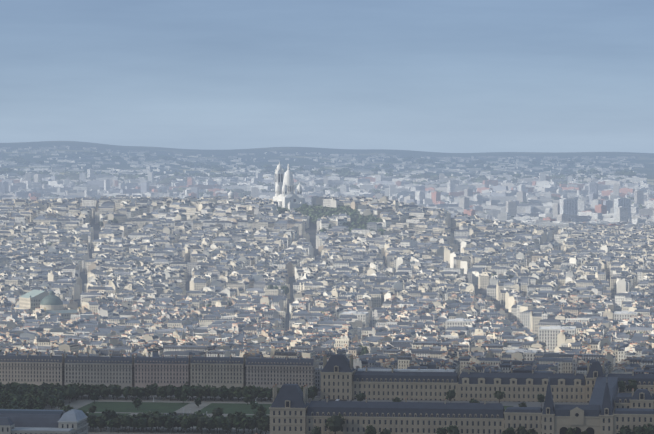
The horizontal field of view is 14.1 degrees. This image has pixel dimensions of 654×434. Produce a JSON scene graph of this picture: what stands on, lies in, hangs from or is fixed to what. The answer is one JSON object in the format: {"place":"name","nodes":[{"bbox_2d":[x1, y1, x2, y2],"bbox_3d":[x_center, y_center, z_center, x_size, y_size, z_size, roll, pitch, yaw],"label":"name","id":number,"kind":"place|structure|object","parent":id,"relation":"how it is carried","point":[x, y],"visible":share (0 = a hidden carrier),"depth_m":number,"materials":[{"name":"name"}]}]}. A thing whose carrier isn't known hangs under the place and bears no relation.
{"place":"outdoors","nodes":[
{"label":"outdoors","id":0,"kind":"place"},
{"bbox_2d":[0,141,653,401],"bbox_3d":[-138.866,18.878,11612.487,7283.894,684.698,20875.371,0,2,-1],"label":"ground","id":1,"kind":"structure","parent":0,"point":[646,160],"depth_m":15138.83,"materials":[{"name":"grey"}]},
{"bbox_2d":[0,409,88,433],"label":"domed building","id":2,"kind":"structure","parent":1,"relation":"on","point":[31,421],"depth_m":1929.29,"materials":[{"name":"stone"}]},
{"bbox_2d":[14,287,82,318],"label":"opera garnier","id":3,"kind":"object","parent":1,"relation":"on","point":[47,302],"visible":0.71,"depth_m":3378.94,"materials":[{"name":"stone"}]},
{"bbox_2d":[0,352,315,388],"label":"rivoli terraces","id":4,"kind":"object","parent":1,"relation":"on","point":[122,371],"visible":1,"depth_m":2551.22,"materials":[{"name":"stone"}]},
{"bbox_2d":[0,382,318,433],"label":"trees","id":5,"kind":"object","parent":1,"relation":"on","point":[15,395],"visible":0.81,"depth_m":2356.10,"materials":[{"name":"green plant"}]},
{"bbox_2d":[43,395,320,433],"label":"lawn","id":6,"kind":"structure","parent":1,"relation":"on","point":[122,404],"depth_m":2381.00,"materials":[{"name":"plant"}]},
{"bbox_2d":[228,190,233,198],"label":"montmartre water tower","id":7,"kind":"structure","parent":1,"relation":"on","point":[230,194],"depth_m":5194.09,"materials":[{"name":"stone"}]},
{"bbox_2d":[273,162,304,208],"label":"basilica","id":8,"kind":"structure","parent":1,"relation":"on","point":[286,196],"depth_m":5189.06,"materials":[{"name":"stone"}]},
{"bbox_2d":[0,151,645,218],"bbox_3d":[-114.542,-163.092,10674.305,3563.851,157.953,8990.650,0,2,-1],"label":"suburb trees","id":9,"kind":"object","parent":1,"relation":"on","point":[345,172],"visible":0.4,"depth_m":12781.80,"materials":[{"name":"green plant"}]},
{"bbox_2d":[0,215,648,393],"bbox_3d":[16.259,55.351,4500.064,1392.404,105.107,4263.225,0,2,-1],"label":"street trees","id":10,"kind":"object","parent":1,"relation":"on","point":[621,384],"visible":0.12,"depth_m":3489.33,"materials":[{"name":"green plant"}]},
{"bbox_2d":[0,194,653,388],"bbox_3d":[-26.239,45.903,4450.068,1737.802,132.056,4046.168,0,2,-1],"label":"city buildings","id":11,"kind":"structure","parent":1,"relation":"on","point":[135,297],"depth_m":3824.70,"materials":[{"name":"stone"}]},
{"bbox_2d":[0,146,653,360],"bbox_3d":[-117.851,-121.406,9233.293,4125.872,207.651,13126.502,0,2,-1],"label":"distant city buildings","id":12,"kind":"structure","parent":1,"relation":"on","point":[497,198],"depth_m":10722.21,"materials":[{"name":"concrete"}]},
{"bbox_2d":[277,203,385,234],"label":"trees","id":13,"kind":"object","parent":1,"relation":"on","point":[314,213],"visible":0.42,"depth_m":5040.23,"materials":[{"name":"green plant"}]},
{"bbox_2d":[269,354,653,433],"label":"louvre","id":14,"kind":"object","parent":1,"relation":"on","point":[607,409],"visible":0.9,"depth_m":2139.00,"materials":[{"name":"stone"}]},
{"bbox_2d":[311,389,653,433],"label":"trees","id":15,"kind":"object","parent":1,"relation":"on","point":[335,423],"visible":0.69,"depth_m":2115.86,"materials":[{"name":"green plant"}]},
{"bbox_2d":[486,182,630,220],"bbox_3d":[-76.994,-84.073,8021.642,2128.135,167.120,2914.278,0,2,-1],"label":"distant towers","id":16,"kind":"structure","parent":1,"relation":"on","point":[568,206],"depth_m":6979.17,"materials":[{"name":"concrete"}]},
{"bbox_2d":[0,0,653,152],"label":"sky","id":17,"kind":"structure","parent":0,"point":[442,76],"materials":[{"name":"blue"}]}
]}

